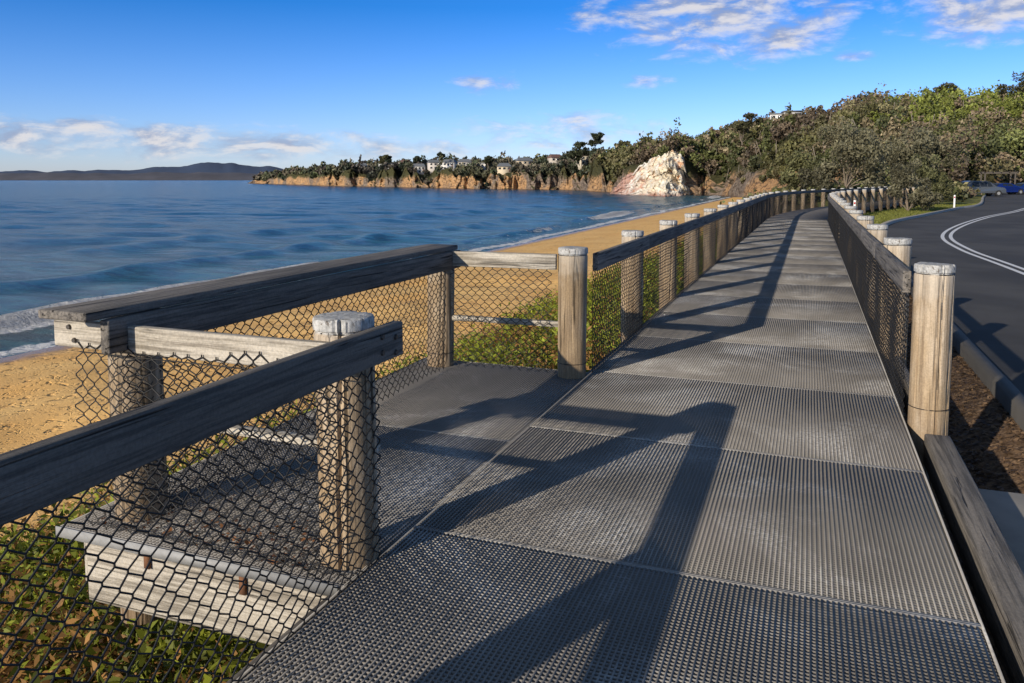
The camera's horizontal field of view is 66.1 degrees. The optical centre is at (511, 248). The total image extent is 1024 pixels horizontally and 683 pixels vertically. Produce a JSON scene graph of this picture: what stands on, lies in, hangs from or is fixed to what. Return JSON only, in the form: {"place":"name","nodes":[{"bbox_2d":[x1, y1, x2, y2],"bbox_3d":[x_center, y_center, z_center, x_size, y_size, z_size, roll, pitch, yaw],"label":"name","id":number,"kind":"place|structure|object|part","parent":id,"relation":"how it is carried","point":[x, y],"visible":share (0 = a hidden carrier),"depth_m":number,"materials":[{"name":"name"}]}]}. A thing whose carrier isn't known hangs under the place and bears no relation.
{"place":"outdoors","nodes":[
{"label":"outdoors","id":0,"kind":"place"},
{"bbox_2d":[0,172,256,179],"bbox_3d":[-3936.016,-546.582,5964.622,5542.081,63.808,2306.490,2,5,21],"label":"distant shore","id":1,"kind":"structure","parent":0,"point":[134,176],"depth_m":5684.02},
{"bbox_2d":[0,162,282,173],"bbox_3d":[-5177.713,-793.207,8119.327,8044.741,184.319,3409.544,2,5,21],"label":"distant mountains","id":2,"kind":"structure","parent":0,"point":[211,167],"depth_m":7800.82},
{"bbox_2d":[0,180,729,357],"bbox_3d":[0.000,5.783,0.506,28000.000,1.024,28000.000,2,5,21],"label":"sea","id":3,"kind":"structure","parent":0,"point":[65,242],"depth_m":99.87,"materials":[{"name":"liquid"}]},
{"bbox_2d":[0,193,1023,682],"bbox_3d":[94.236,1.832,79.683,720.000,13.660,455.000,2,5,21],"label":"ground","id":4,"kind":"structure","parent":0,"point":[40,397],"depth_m":22.58,"materials":[{"name":"beige sand"}]},
{"bbox_2d":[0,227,716,682],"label":"dune plants","id":5,"kind":"object","parent":4,"relation":"on","point":[28,599],"visible":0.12,"depth_m":4.85,"materials":[{"name":"green plant"}]},
{"bbox_2d":[55,198,1023,682],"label":"boardwalk","id":6,"kind":"structure","parent":4,"relation":"on","point":[715,474],"depth_m":3.64,"materials":[{"name":"metal"}]},
{"bbox_2d":[0,321,402,682],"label":"timber fence","id":7,"kind":"object","parent":6,"relation":"on","point":[41,475],"visible":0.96,"depth_m":2.28,"materials":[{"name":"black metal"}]},
{"bbox_2d":[101,477,319,568],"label":"leaf litter","id":8,"kind":"object","parent":6,"relation":"on","point":[246,541],"visible":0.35,"depth_m":3.55,"materials":[{"name":"brown plant"}]},
{"bbox_2d":[38,244,587,624],"bbox_3d":[-0.763,0.888,5.008,1.587,1.560,3.803,2,5,21],"label":"lookout railing","id":9,"kind":"object","parent":6,"relation":"on","point":[136,338],"visible":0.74,"depth_m":3.67,"materials":[{"name":"wood"}]},
{"bbox_2d":[591,186,892,371],"bbox_3d":[14.954,-1.959,37.573,4.056,1.556,68.507,3,6,28],"label":"timber fence","id":10,"kind":"object","parent":6,"relation":"on","point":[738,221],"visible":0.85,"depth_m":10.57,"materials":[{"name":"wood"}]},
{"bbox_2d":[827,187,955,502],"bbox_3d":[16.838,-1.814,35.884,4.000,1.561,67.946,3,6,28],"label":"timber fence","id":11,"kind":"object","parent":6,"relation":"on","point":[876,260],"visible":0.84,"depth_m":5.65,"materials":[{"name":"wood"}]},
{"bbox_2d":[778,151,820,190],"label":"banksia tree","id":12,"kind":"object","parent":4,"relation":"on","point":[792,179],"visible":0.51,"depth_m":85.05,"materials":[{"name":"green plant"}]},
{"bbox_2d":[796,116,895,193],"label":"banksia tree","id":13,"kind":"object","parent":4,"relation":"on","point":[848,145],"visible":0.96,"depth_m":72.25,"materials":[{"name":"green plant"}]},
{"bbox_2d":[886,158,942,210],"bbox_3d":[24.314,-3.659,47.429,2.883,3.522,3.362,-3,6,-33],"label":"coastal shrub","id":14,"kind":"object","parent":4,"relation":"on","point":[905,177],"visible":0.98,"depth_m":47.20,"materials":[{"name":"green plant"}]},
{"bbox_2d":[863,203,975,223],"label":"verge grass","id":15,"kind":"structure","parent":4,"relation":"on","point":[879,217],"depth_m":45.68,"materials":[{"name":"green plant"}]},
{"bbox_2d":[874,122,969,183],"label":"banksia tree","id":16,"kind":"object","parent":4,"relation":"on","point":[927,139],"visible":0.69,"depth_m":84.07,"materials":[{"name":"green plant"}]},
{"bbox_2d":[890,153,955,200],"bbox_3d":[30.792,-5.011,59.003,4.475,4.199,3.619,2,5,21],"label":"coastal shrub","id":17,"kind":"object","parent":4,"relation":"on","point":[923,170],"visible":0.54,"depth_m":57.95,"materials":[{"name":"green plant"}]},
{"bbox_2d":[905,295,1023,626],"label":"bark mulch","id":18,"kind":"object","parent":4,"relation":"on","point":[999,419],"visible":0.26,"depth_m":6.35,"materials":[{"name":"brown plant"}]},
{"bbox_2d":[978,171,1018,183],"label":"picnic shelter","id":19,"kind":"object","parent":4,"relation":"on","point":[1000,172],"visible":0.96,"depth_m":120.28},
{"bbox_2d":[978,488,1023,571],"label":"concrete slab","id":20,"kind":"structure","parent":4,"relation":"on","point":[1006,509],"depth_m":4.40,"materials":[{"name":"grey concrete"}]},
{"bbox_2d":[0,0,1023,171],"label":"sky","id":21,"kind":"structure","parent":0,"point":[86,85],"materials":[{"name":"blue"}]},
{"bbox_2d":[248,127,1023,196],"bbox_3d":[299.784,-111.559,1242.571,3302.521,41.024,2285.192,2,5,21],"label":"hill","id":22,"kind":"structure","parent":0,"point":[594,180],"depth_m":457.88,"materials":[{"name":"brown stone"}]},
{"bbox_2d":[379,154,391,163],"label":"gum tree","id":23,"kind":"object","parent":22,"relation":"on","point":[383,158],"visible":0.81,"depth_m":651.45,"materials":[{"name":"green plant"}]},
{"bbox_2d":[413,156,421,162],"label":"pine tree","id":24,"kind":"object","parent":22,"relation":"on","point":[419,159],"visible":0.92,"depth_m":634.69,"materials":[{"name":"green plant"}]},
{"bbox_2d":[413,166,425,174],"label":"walls","id":25,"kind":"structure","parent":22,"relation":"on","point":[421,170],"depth_m":618.99,"materials":[{"name":"paint"}]},
{"bbox_2d":[427,163,438,172],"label":"walls","id":26,"kind":"structure","parent":22,"relation":"on","point":[429,166],"depth_m":611.49,"materials":[{"name":"paint"}]},
{"bbox_2d":[427,160,438,162],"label":"roof","id":27,"kind":"structure","parent":26,"relation":"on","point":[433,161],"depth_m":612.42,"materials":[{"name":"metal"}]},
{"bbox_2d":[436,151,445,160],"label":"pine tree","id":28,"kind":"object","parent":22,"relation":"on","point":[439,153],"visible":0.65,"depth_m":595.60,"materials":[{"name":"green plant"}]},
{"bbox_2d":[439,162,457,170],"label":"walls","id":29,"kind":"structure","parent":22,"relation":"on","point":[450,165],"depth_m":564.18,"materials":[{"name":"paint"}]},
{"bbox_2d":[440,159,458,162],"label":"roof","id":30,"kind":"structure","parent":29,"relation":"on","point":[448,160],"depth_m":565.97,"materials":[{"name":"metal"}]},
{"bbox_2d":[483,155,494,169],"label":"pine tree","id":31,"kind":"object","parent":22,"relation":"on","point":[488,160],"visible":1,"depth_m":518.11,"materials":[{"name":"green plant"}]},
{"bbox_2d":[497,166,510,174],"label":"walls","id":32,"kind":"structure","parent":22,"relation":"on","point":[502,171],"depth_m":509.33,"materials":[{"name":"paint"}]},
{"bbox_2d":[496,163,511,166],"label":"roof","id":33,"kind":"structure","parent":32,"relation":"on","point":[503,164],"depth_m":510.64,"materials":[{"name":"metal"}]},
{"bbox_2d":[516,161,531,166],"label":"walls","id":34,"kind":"structure","parent":22,"relation":"on","point":[526,164],"depth_m":528.30,"materials":[{"name":"paint"}]},
{"bbox_2d":[515,157,532,160],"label":"roof","id":35,"kind":"structure","parent":34,"relation":"on","point":[523,159],"depth_m":529.24,"materials":[{"name":"metal"}]},
{"bbox_2d":[547,158,558,163],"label":"walls","id":36,"kind":"structure","parent":22,"relation":"on","point":[551,160],"depth_m":518.48,"materials":[{"name":"paint"}]},
{"bbox_2d":[547,154,561,157],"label":"roof","id":37,"kind":"structure","parent":36,"relation":"on","point":[554,155],"depth_m":519.77,"materials":[{"name":"tile"}]},
{"bbox_2d":[566,149,580,163],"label":"pine tree","id":38,"kind":"object","parent":22,"relation":"on","point":[571,154],"visible":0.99,"depth_m":447.64,"materials":[{"name":"green plant"}]},
{"bbox_2d":[571,141,589,169],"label":"norfolk pine","id":39,"kind":"object","parent":22,"relation":"on","point":[584,151],"visible":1,"depth_m":447.15,"materials":[{"name":"green plant"}]},
{"bbox_2d":[575,156,587,169],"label":"walls","id":40,"kind":"structure","parent":22,"relation":"on","point":[579,167],"depth_m":461.36,"materials":[{"name":"paint"}]},
{"bbox_2d":[585,132,604,147],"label":"pine tree","id":41,"kind":"object","parent":22,"relation":"on","point":[596,140],"visible":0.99,"depth_m":444.04,"materials":[{"name":"green plant"}]},
{"bbox_2d":[614,139,630,148],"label":"gum tree","id":42,"kind":"object","parent":22,"relation":"on","point":[620,142],"visible":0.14,"depth_m":410.17,"materials":[{"name":"green plant"}]},
{"bbox_2d":[252,80,1023,204],"bbox_3d":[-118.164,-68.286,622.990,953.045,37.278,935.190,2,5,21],"label":"hillside trees","id":43,"kind":"object","parent":22,"relation":"on","point":[980,126],"visible":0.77,"depth_m":212.79,"materials":[{"name":"green plant"}]},
{"bbox_2d":[730,120,753,144],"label":"gum tree","id":44,"kind":"object","parent":22,"relation":"on","point":[739,126],"visible":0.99,"depth_m":295.55,"materials":[{"name":"green plant"}]},
{"bbox_2d":[738,113,763,129],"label":"gum tree","id":45,"kind":"object","parent":22,"relation":"on","point":[752,116],"visible":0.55,"depth_m":325.65,"materials":[{"name":"green plant"}]},
{"bbox_2d":[770,113,802,118],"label":"walls","id":46,"kind":"structure","parent":22,"relation":"on","point":[776,115],"depth_m":349.16,"materials":[{"name":"paint"}]},
{"bbox_2d":[707,93,963,179],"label":"bare trunks","id":47,"kind":"object","parent":22,"relation":"on","point":[834,142],"visible":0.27,"depth_m":207.00,"materials":[{"name":"grey plant"}]},
{"bbox_2d":[932,81,962,95],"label":"gum tree","id":48,"kind":"object","parent":22,"relation":"on","point":[949,86],"visible":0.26,"depth_m":228.57,"materials":[{"name":"green plant"}]},
{"bbox_2d":[993,71,1023,97],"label":"gum tree","id":49,"kind":"object","parent":22,"relation":"on","point":[1002,89],"visible":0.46,"depth_m":201.40,"materials":[{"name":"green plant"}]},
{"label":"walls","id":50,"kind":"object","parent":22,"relation":"on","visible":0},
{"bbox_2d":[457,159,471,161],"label":"roof","id":51,"kind":"structure","parent":50,"relation":"on","point":[464,160],"depth_m":578.57,"materials":[{"name":"metal"}]},
{"bbox_2d":[610,150,689,196],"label":"sandstone cliff","id":52,"kind":"structure","parent":0,"point":[662,175],"depth_m":294.66,"materials":[{"name":"beige stone"}]},
{"bbox_2d":[888,192,1023,394],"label":"road","id":53,"kind":"structure","parent":0,"point":[988,321],"depth_m":17.67,"materials":[{"name":"grey asphalt"}]},
{"bbox_2d":[881,195,985,224],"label":"kerb","id":54,"kind":"structure","parent":53,"relation":"on","point":[889,222],"depth_m":42.01,"materials":[{"name":"concrete"}]},
{"bbox_2d":[910,278,1023,431],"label":"kerb","id":55,"kind":"structure","parent":53,"relation":"on","point":[1006,392],"depth_m":7.33,"materials":[{"name":"concrete"}]},
{"bbox_2d":[941,208,1023,274],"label":"road marking","id":56,"kind":"object","parent":53,"relation":"on","point":[952,239],"visible":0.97,"depth_m":22.37,"materials":[{"name":"paint"}]},
{"bbox_2d":[961,181,1005,195],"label":"parked suv","id":57,"kind":"object","parent":53,"relation":"on","point":[987,188],"visible":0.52,"depth_m":88.86,"materials":[{"name":"grey paint"}]},
{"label":"side window","id":58,"kind":"part","parent":57,"relation":"part of","materials":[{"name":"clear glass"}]},
{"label":"side window","id":59,"kind":"part","parent":57,"relation":"part of","materials":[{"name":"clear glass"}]},
{"bbox_2d":[992,183,1023,194],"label":"parked car","id":60,"kind":"object","parent":53,"relation":"on","point":[1010,188],"visible":0.51,"depth_m":98.86,"materials":[{"name":"blue paint"}]},
{"bbox_2d":[1013,183,1023,193],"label":"parked car","id":61,"kind":"object","parent":53,"relation":"on","point":[1019,184],"visible":0.27,"depth_m":103.20,"materials":[{"name":"blue paint"}]}
]}

